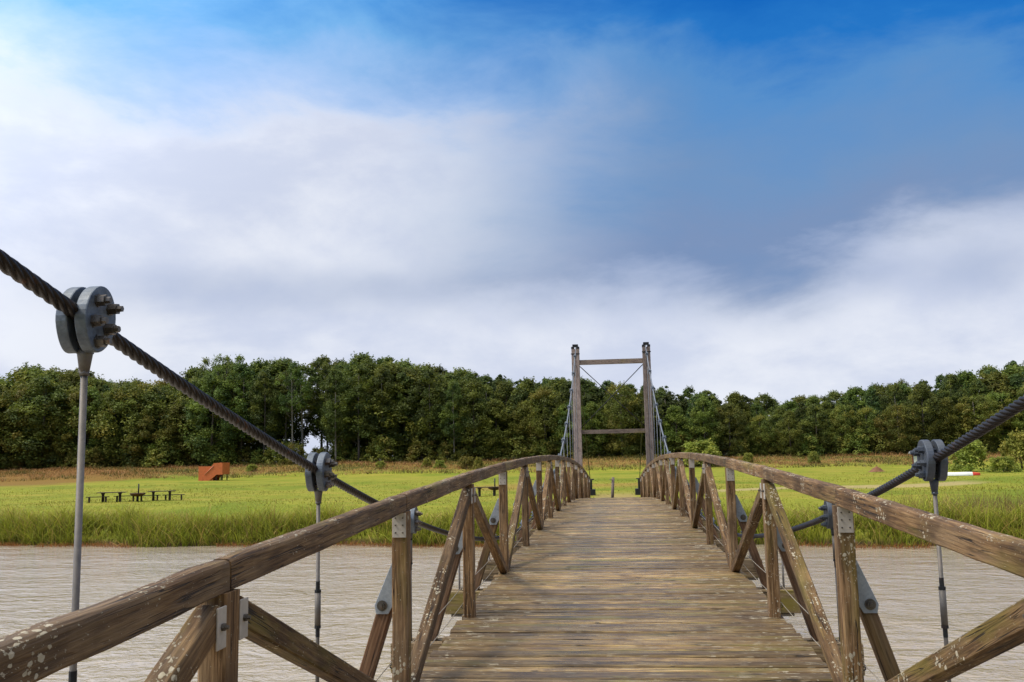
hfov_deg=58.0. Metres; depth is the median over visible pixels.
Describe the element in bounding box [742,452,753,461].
shrub
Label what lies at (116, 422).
pointed tree
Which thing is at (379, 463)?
shrub
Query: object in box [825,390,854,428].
broadleaf tree
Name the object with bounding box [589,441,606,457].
undergrowth bush
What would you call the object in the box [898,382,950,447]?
broadleaf tree
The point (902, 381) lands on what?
tall tree
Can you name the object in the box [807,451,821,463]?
shrub
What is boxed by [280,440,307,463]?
undergrowth bush
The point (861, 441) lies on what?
undergrowth bush
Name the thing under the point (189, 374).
broadleaf tree
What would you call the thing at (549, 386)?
broadleaf tree
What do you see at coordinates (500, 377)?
pointed tree
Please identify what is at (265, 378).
tall tree
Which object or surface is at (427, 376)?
tall tree
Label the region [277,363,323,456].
tall tree
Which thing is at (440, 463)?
shrub
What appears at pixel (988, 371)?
pointed tree
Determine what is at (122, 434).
broadleaf tree
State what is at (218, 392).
broadleaf tree
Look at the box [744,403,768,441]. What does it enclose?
tall tree
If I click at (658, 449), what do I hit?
undergrowth bush
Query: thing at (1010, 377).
pointed tree
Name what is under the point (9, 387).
broadleaf tree
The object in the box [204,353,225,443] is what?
sparse tree
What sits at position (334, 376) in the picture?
tall tree
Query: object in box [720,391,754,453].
broadleaf tree
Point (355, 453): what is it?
undergrowth bush
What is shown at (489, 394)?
tall tree
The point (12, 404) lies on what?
bushy tree
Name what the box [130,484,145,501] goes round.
fire bowl
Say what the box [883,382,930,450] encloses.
broadleaf tree
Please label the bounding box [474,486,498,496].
picnic table
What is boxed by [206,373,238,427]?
tall tree
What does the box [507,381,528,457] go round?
pointed tree
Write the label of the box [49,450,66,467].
undergrowth bush
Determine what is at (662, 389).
pointed tree
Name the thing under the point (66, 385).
broadleaf tree
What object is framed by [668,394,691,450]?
pointed tree
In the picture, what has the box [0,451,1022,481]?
dry grass
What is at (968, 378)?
broadleaf tree
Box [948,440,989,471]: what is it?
shrub
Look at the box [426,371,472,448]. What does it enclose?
broadleaf tree
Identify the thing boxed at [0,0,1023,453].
sky
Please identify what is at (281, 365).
broadleaf tree
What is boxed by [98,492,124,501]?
picnic table
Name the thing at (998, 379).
broadleaf tree
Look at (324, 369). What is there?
tall tree
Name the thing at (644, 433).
pointed tree
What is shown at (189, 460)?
undergrowth bush
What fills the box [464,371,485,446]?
tall tree
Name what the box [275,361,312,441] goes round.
tall tree
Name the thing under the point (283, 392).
tall tree
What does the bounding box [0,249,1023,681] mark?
suspension bridge
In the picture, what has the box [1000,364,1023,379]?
broadleaf tree
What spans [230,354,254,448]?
sparse tree
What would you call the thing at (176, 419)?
pointed tree
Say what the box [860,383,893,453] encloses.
broadleaf tree
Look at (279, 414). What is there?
tall tree
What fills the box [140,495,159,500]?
bench
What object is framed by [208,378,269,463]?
broadleaf tree
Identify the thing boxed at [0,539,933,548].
dead straw
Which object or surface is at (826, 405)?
broadleaf tree
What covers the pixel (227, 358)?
sparse tree
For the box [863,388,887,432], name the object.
pointed tree
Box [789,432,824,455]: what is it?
undergrowth bush
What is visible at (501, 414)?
broadleaf tree
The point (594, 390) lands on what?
pointed tree
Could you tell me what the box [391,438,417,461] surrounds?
undergrowth bush
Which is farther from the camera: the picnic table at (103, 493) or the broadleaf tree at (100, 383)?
the broadleaf tree at (100, 383)
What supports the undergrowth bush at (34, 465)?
on the ground at (290, 479)
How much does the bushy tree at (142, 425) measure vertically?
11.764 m
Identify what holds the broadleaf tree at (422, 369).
on the ground at (290, 479)
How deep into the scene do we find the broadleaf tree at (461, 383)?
167.76 m
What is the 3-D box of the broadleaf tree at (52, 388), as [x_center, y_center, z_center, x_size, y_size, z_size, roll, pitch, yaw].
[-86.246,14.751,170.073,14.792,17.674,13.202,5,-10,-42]
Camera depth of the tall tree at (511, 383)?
178.73 m
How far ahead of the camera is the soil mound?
106.65 m
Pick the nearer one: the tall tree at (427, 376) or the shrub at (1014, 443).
the shrub at (1014, 443)
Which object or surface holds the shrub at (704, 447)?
on the ground at (290, 479)
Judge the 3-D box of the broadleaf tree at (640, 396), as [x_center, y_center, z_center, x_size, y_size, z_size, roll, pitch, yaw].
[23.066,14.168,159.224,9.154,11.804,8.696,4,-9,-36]
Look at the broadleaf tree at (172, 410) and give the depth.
165.91 m
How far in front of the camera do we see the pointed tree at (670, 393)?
173.84 m
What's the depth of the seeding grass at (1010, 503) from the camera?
51.29 m
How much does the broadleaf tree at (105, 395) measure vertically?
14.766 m
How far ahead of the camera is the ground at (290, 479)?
92.73 m
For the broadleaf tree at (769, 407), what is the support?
on the ground at (290, 479)
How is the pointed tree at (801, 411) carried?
on the ground at (290, 479)
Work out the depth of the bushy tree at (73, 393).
168.49 m
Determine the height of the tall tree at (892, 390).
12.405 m
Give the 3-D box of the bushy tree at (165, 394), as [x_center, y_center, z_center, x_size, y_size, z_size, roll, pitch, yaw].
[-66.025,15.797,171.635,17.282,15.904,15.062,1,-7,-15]
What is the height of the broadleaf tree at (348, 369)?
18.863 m
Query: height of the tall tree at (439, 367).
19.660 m
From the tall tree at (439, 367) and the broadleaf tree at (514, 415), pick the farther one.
the tall tree at (439, 367)
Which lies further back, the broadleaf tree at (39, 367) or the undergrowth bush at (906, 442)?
the broadleaf tree at (39, 367)
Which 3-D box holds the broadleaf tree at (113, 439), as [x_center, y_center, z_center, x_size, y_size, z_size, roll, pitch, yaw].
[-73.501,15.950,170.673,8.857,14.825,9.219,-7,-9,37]
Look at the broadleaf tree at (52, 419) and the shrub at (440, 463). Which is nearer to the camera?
the shrub at (440, 463)
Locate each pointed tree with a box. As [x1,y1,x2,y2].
[23,402,52,453]
[100,385,115,463]
[103,388,127,457]
[164,393,195,461]
[476,374,507,458]
[480,379,508,446]
[494,374,508,381]
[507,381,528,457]
[534,381,555,453]
[552,381,582,441]
[581,386,609,448]
[590,385,618,449]
[600,380,613,392]
[610,397,630,456]
[631,399,659,450]
[653,394,681,445]
[659,385,680,451]
[664,391,676,409]
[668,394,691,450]
[682,398,708,451]
[716,399,731,452]
[728,395,755,449]
[794,401,812,454]
[818,399,841,444]
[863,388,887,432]
[912,384,942,440]
[934,373,947,408]
[937,378,961,434]
[983,368,1002,403]
[999,374,1021,401]
[1003,360,1021,368]
[1003,372,1023,431]
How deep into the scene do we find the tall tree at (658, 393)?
169.20 m
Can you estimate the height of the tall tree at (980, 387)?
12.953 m
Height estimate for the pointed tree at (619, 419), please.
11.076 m
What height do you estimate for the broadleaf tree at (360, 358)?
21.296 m
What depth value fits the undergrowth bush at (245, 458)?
165.37 m
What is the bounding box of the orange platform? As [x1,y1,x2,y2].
[198,462,229,480]
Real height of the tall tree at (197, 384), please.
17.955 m
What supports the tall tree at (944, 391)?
on the ground at (290, 479)
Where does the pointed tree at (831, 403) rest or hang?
on the ground at (290, 479)
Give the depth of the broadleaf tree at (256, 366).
176.57 m
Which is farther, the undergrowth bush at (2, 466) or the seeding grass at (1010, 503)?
the undergrowth bush at (2, 466)
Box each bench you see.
[85,496,109,502]
[113,495,133,501]
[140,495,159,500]
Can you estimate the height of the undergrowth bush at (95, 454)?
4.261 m
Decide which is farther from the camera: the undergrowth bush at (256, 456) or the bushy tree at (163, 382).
the bushy tree at (163, 382)
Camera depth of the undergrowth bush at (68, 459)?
165.90 m
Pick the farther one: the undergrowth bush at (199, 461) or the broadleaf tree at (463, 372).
the broadleaf tree at (463, 372)
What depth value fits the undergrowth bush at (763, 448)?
156.35 m
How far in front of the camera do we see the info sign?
106.69 m
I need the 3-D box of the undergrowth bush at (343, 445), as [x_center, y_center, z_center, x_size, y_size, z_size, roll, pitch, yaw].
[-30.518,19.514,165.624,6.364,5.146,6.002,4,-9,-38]
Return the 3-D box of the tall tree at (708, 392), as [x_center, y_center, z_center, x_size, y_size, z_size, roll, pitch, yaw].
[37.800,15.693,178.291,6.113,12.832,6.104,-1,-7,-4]
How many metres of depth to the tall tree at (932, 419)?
158.01 m
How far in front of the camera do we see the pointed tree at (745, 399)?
166.05 m
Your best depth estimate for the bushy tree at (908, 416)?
150.84 m
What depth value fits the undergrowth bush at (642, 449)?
157.53 m
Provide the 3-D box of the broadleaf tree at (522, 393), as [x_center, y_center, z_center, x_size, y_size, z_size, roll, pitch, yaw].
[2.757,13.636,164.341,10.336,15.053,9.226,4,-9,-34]
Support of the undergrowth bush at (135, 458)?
on the ground at (290, 479)
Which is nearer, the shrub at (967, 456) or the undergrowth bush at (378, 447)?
the shrub at (967, 456)
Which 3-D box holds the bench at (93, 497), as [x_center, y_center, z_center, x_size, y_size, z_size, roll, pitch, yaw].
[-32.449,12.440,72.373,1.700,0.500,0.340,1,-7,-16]
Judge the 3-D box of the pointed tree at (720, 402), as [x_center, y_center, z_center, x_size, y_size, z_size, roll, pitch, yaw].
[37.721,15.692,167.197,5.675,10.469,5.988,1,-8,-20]
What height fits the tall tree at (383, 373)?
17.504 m
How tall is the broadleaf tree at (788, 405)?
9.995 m
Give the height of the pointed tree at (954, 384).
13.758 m
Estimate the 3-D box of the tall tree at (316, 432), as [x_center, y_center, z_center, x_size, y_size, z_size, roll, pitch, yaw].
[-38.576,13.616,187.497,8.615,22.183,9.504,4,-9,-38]
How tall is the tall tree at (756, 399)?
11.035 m
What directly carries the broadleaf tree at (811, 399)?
on the ground at (290, 479)
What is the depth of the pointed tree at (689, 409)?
160.31 m
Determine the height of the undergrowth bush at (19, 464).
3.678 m
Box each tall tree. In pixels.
[179,369,215,464]
[199,364,228,411]
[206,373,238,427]
[217,361,263,463]
[246,369,284,452]
[247,370,282,462]
[259,370,302,441]
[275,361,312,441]
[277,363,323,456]
[280,357,307,438]
[299,355,332,447]
[304,361,341,450]
[305,354,329,437]
[312,359,352,441]
[316,361,345,460]
[318,365,353,461]
[333,363,381,461]
[360,363,405,460]
[375,355,406,461]
[383,370,421,460]
[406,368,448,454]
[434,364,450,459]
[438,378,471,459]
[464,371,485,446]
[466,384,504,437]
[502,378,516,388]
[542,376,550,384]
[573,376,598,430]
[625,383,637,396]
[653,387,670,414]
[678,385,697,427]
[701,395,727,435]
[704,390,712,418]
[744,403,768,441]
[751,397,769,429]
[818,395,833,404]
[834,396,858,436]
[879,383,909,434]
[898,379,911,387]
[908,382,938,437]
[935,373,971,433]
[966,377,989,424]
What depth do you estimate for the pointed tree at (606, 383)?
182.59 m
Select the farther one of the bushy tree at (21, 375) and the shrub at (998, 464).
the bushy tree at (21, 375)
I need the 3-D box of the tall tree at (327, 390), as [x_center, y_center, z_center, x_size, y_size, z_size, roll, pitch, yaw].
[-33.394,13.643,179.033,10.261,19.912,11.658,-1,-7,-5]
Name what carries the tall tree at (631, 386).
on the ground at (290, 479)
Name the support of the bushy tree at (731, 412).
on the ground at (290, 479)
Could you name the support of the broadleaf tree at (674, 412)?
on the ground at (290, 479)
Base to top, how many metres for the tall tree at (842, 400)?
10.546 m
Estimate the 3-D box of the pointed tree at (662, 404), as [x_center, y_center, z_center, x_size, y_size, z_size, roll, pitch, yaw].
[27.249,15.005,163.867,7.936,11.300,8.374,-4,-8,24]
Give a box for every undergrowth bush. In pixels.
[0,453,9,469]
[5,451,37,468]
[26,447,52,468]
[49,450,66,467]
[62,450,86,467]
[69,446,108,467]
[103,445,128,466]
[125,447,151,466]
[141,438,186,467]
[182,448,202,465]
[197,450,219,465]
[201,441,241,465]
[230,445,257,464]
[248,447,270,464]
[258,439,288,463]
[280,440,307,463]
[310,445,330,455]
[327,436,355,462]
[346,445,369,461]
[359,433,405,461]
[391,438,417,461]
[403,436,439,461]
[432,438,462,461]
[449,442,477,460]
[477,437,505,459]
[496,433,535,460]
[525,437,554,456]
[551,443,571,457]
[560,432,596,457]
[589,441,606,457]
[605,433,630,456]
[630,437,656,456]
[654,436,675,455]
[669,429,699,452]
[727,437,749,456]
[747,436,770,454]
[764,427,803,455]
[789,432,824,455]
[819,439,841,455]
[837,431,876,454]
[865,429,899,453]
[892,432,917,453]
[944,430,972,453]
[986,428,1009,452]
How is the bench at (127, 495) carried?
on the ground at (290, 479)
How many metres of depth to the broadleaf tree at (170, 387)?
177.40 m
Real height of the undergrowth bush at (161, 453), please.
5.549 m
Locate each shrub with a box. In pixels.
[245,464,257,470]
[375,461,386,467]
[421,458,432,466]
[433,460,446,467]
[457,455,473,467]
[472,456,484,468]
[675,438,722,466]
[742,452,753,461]
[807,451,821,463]
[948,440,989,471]
[985,455,1022,472]
[997,427,1023,469]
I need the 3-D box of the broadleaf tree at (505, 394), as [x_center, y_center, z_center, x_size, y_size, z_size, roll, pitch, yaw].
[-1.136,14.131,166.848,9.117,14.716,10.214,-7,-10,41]
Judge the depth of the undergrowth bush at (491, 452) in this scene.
160.04 m
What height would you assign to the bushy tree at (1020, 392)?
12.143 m
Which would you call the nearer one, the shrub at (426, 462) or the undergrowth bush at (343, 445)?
the shrub at (426, 462)
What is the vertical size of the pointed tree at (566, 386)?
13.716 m
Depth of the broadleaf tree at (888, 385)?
169.55 m
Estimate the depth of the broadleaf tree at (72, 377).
178.30 m
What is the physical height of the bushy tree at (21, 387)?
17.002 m
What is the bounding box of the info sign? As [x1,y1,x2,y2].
[908,451,916,463]
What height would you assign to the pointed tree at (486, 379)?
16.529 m
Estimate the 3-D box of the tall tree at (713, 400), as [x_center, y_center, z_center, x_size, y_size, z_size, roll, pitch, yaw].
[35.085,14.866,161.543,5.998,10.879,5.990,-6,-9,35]
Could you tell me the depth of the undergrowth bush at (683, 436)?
155.47 m
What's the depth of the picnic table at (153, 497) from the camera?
74.33 m
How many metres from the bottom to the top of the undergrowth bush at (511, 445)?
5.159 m
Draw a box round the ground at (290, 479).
[0,451,1023,546]
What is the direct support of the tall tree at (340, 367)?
on the ground at (290, 479)
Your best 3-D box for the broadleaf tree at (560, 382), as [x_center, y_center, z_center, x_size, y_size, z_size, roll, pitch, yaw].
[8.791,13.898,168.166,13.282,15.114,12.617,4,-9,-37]
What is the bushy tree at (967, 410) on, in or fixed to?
on the ground at (290, 479)
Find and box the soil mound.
[869,466,884,471]
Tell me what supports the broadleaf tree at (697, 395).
on the ground at (290, 479)
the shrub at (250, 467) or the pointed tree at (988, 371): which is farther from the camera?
the pointed tree at (988, 371)
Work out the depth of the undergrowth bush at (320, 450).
163.72 m
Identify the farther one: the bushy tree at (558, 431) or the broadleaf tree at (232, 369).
the broadleaf tree at (232, 369)
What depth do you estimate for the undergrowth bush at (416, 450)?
160.17 m
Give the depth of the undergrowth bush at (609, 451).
158.96 m
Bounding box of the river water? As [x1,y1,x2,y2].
[0,544,1023,681]
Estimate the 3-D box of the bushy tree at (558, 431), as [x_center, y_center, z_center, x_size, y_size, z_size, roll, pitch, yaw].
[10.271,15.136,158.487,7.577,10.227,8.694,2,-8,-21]
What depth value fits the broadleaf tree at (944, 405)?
150.88 m
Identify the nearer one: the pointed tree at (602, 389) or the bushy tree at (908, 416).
the bushy tree at (908, 416)
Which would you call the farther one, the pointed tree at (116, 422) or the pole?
the pointed tree at (116, 422)
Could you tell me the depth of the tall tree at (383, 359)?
174.95 m
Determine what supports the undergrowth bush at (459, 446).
on the ground at (290, 479)
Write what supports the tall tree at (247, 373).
on the ground at (290, 479)
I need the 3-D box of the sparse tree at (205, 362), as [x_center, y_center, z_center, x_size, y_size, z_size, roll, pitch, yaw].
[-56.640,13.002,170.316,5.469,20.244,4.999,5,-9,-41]
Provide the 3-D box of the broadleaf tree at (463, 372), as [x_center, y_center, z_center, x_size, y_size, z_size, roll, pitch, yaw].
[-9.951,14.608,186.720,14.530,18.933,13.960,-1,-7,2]
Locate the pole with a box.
[948,472,979,475]
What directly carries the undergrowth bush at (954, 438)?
on the ground at (290, 479)
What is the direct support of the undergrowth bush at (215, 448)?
on the ground at (290, 479)
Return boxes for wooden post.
[610,477,614,497]
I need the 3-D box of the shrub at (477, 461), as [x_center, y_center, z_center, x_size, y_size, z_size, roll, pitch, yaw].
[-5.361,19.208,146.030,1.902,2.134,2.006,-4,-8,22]
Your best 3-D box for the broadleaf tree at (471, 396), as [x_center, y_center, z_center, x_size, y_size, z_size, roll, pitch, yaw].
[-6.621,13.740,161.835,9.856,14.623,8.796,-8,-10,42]
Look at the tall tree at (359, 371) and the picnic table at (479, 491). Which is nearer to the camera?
the picnic table at (479, 491)
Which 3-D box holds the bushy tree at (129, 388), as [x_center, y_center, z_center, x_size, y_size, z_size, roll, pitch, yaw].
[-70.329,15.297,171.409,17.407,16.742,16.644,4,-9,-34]
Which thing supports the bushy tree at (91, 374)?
on the ground at (290, 479)
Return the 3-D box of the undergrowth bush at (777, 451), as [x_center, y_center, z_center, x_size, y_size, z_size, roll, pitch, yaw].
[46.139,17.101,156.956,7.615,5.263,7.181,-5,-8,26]
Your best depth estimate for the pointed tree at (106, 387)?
177.16 m
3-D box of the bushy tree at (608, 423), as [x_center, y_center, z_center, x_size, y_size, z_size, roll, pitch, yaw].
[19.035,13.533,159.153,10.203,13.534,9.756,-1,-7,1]
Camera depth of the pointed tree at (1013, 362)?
173.55 m
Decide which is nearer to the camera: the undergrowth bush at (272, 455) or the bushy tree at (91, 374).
the undergrowth bush at (272, 455)
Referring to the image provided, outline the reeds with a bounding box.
[0,492,1023,547]
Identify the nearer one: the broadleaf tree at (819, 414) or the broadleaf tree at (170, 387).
the broadleaf tree at (819, 414)
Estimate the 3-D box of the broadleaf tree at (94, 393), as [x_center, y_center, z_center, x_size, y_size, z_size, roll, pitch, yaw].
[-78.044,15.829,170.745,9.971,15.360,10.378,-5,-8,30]
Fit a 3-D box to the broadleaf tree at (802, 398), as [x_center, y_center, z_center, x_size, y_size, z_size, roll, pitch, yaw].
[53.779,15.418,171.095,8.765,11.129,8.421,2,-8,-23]
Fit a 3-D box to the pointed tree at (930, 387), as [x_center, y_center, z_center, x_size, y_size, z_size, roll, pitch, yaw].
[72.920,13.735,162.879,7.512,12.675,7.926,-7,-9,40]
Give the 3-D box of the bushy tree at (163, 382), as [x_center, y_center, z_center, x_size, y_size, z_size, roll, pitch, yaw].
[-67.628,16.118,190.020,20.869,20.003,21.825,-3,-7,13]
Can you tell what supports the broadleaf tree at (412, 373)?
on the ground at (290, 479)
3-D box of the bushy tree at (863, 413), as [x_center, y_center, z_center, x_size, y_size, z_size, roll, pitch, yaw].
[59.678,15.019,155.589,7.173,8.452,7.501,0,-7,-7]
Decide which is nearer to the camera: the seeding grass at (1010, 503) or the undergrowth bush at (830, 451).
the seeding grass at (1010, 503)
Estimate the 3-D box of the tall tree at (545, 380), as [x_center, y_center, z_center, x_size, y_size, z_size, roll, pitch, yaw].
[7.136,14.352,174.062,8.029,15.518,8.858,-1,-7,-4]
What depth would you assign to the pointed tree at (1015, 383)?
156.12 m
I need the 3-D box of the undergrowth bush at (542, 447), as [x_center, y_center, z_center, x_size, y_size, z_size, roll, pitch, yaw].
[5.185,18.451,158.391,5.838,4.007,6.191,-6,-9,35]
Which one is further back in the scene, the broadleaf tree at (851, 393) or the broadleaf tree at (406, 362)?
the broadleaf tree at (406, 362)
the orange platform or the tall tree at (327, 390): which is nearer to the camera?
the orange platform
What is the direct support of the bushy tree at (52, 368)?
on the ground at (290, 479)
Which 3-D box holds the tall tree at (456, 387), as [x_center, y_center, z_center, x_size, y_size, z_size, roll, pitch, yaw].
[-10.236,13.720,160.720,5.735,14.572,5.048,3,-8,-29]
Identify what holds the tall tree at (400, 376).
on the ground at (290, 479)
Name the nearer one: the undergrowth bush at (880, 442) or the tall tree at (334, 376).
the undergrowth bush at (880, 442)
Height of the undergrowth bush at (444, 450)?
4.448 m
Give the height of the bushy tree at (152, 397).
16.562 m
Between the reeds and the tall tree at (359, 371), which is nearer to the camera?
the reeds
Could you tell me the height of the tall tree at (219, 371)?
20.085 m
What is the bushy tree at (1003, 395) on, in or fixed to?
on the ground at (290, 479)
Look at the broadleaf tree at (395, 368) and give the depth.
164.40 m
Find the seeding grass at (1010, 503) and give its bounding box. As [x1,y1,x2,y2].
[870,488,1023,518]
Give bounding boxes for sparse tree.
[189,357,215,448]
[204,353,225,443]
[212,355,234,404]
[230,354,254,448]
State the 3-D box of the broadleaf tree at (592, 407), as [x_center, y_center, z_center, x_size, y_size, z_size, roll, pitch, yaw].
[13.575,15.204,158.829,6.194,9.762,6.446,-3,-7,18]
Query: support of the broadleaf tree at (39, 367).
on the ground at (290, 479)
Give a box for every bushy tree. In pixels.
[0,362,62,464]
[0,379,58,467]
[0,388,18,452]
[0,397,32,464]
[16,365,93,381]
[37,367,104,466]
[40,383,119,466]
[86,379,168,466]
[105,376,147,390]
[114,384,198,466]
[120,405,183,466]
[121,382,167,465]
[153,372,196,465]
[515,386,571,455]
[551,399,592,455]
[593,381,645,456]
[707,402,751,456]
[743,414,779,455]
[825,403,865,453]
[846,405,891,449]
[873,402,922,453]
[947,392,1007,451]
[971,388,1023,452]
[1005,384,1023,432]
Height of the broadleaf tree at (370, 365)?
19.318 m
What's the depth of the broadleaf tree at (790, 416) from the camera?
153.19 m
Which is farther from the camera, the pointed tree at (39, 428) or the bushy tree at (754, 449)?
the pointed tree at (39, 428)
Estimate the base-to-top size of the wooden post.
1.159 m
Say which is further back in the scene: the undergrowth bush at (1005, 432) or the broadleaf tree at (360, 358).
the broadleaf tree at (360, 358)
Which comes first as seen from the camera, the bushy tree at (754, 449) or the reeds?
the reeds
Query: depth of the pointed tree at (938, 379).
166.78 m
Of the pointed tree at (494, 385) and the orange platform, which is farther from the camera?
the pointed tree at (494, 385)
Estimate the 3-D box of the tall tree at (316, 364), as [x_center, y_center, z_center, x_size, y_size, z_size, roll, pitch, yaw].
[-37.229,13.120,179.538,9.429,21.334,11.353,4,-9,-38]
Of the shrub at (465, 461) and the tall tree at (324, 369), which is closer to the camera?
the shrub at (465, 461)
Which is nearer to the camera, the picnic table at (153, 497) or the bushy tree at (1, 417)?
the picnic table at (153, 497)
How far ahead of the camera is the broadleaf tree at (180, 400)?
168.16 m
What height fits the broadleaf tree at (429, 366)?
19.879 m
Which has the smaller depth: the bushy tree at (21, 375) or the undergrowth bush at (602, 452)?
the undergrowth bush at (602, 452)
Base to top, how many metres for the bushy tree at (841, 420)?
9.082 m
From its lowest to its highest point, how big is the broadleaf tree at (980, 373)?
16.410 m
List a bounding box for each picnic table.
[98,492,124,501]
[147,490,175,500]
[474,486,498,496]
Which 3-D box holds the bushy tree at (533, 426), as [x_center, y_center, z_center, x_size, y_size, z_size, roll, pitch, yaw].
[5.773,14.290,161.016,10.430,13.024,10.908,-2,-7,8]
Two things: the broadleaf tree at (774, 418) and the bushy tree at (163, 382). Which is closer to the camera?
the broadleaf tree at (774, 418)
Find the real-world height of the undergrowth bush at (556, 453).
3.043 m
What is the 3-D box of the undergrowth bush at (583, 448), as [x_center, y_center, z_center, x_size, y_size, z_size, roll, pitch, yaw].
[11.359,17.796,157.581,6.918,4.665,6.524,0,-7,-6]
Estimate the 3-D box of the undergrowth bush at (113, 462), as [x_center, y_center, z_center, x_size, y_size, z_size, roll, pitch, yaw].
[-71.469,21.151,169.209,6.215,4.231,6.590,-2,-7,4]
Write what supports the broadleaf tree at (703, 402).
on the ground at (290, 479)
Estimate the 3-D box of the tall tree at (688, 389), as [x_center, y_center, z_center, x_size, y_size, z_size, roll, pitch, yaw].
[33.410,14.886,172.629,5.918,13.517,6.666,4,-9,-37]
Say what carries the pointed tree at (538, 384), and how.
on the ground at (290, 479)
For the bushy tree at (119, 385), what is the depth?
183.89 m
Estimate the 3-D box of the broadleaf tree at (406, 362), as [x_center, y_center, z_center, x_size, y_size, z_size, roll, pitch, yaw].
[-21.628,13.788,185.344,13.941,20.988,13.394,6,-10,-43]
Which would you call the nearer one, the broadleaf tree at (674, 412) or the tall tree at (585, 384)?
the broadleaf tree at (674, 412)
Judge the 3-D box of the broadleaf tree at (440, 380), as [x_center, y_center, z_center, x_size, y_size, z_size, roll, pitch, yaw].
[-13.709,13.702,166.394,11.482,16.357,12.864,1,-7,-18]
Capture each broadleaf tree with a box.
[0,374,86,465]
[0,379,16,440]
[11,362,45,380]
[36,379,77,449]
[40,403,86,464]
[56,370,79,421]
[57,385,117,466]
[69,377,112,448]
[86,390,121,466]
[87,387,133,466]
[119,407,152,464]
[152,403,195,464]
[158,384,184,464]
[162,375,231,454]
[166,366,208,464]
[179,371,240,464]
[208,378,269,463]
[220,361,268,453]
[236,358,289,457]
[254,359,315,453]
[312,362,369,457]
[340,352,383,455]
[340,358,386,456]
[352,360,431,461]
[378,367,443,456]
[396,358,412,458]
[407,373,460,456]
[409,363,428,458]
[418,362,443,373]
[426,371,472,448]
[434,377,484,456]
[451,367,472,378]
[451,377,497,458]
[474,398,517,459]
[479,379,521,455]
[497,376,550,441]
[504,401,538,456]
[516,382,570,454]
[539,377,590,441]
[581,401,608,455]
[619,390,668,454]
[657,405,696,452]
[681,391,716,434]
[685,395,725,450]
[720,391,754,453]
[751,392,790,449]
[767,407,796,455]
[768,399,803,437]
[776,410,805,455]
[790,394,814,452]
[798,403,836,452]
[800,395,825,442]
[812,400,841,446]
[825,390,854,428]
[840,385,876,438]
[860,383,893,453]
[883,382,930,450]
[884,381,901,425]
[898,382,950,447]
[930,397,964,446]
[952,369,997,423]
[960,370,1023,439]
[976,364,1001,380]
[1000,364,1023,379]
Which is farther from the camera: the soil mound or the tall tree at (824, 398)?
the tall tree at (824, 398)
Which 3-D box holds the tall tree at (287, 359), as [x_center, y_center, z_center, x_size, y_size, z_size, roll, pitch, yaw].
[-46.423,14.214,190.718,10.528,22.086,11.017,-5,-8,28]
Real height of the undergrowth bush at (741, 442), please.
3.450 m

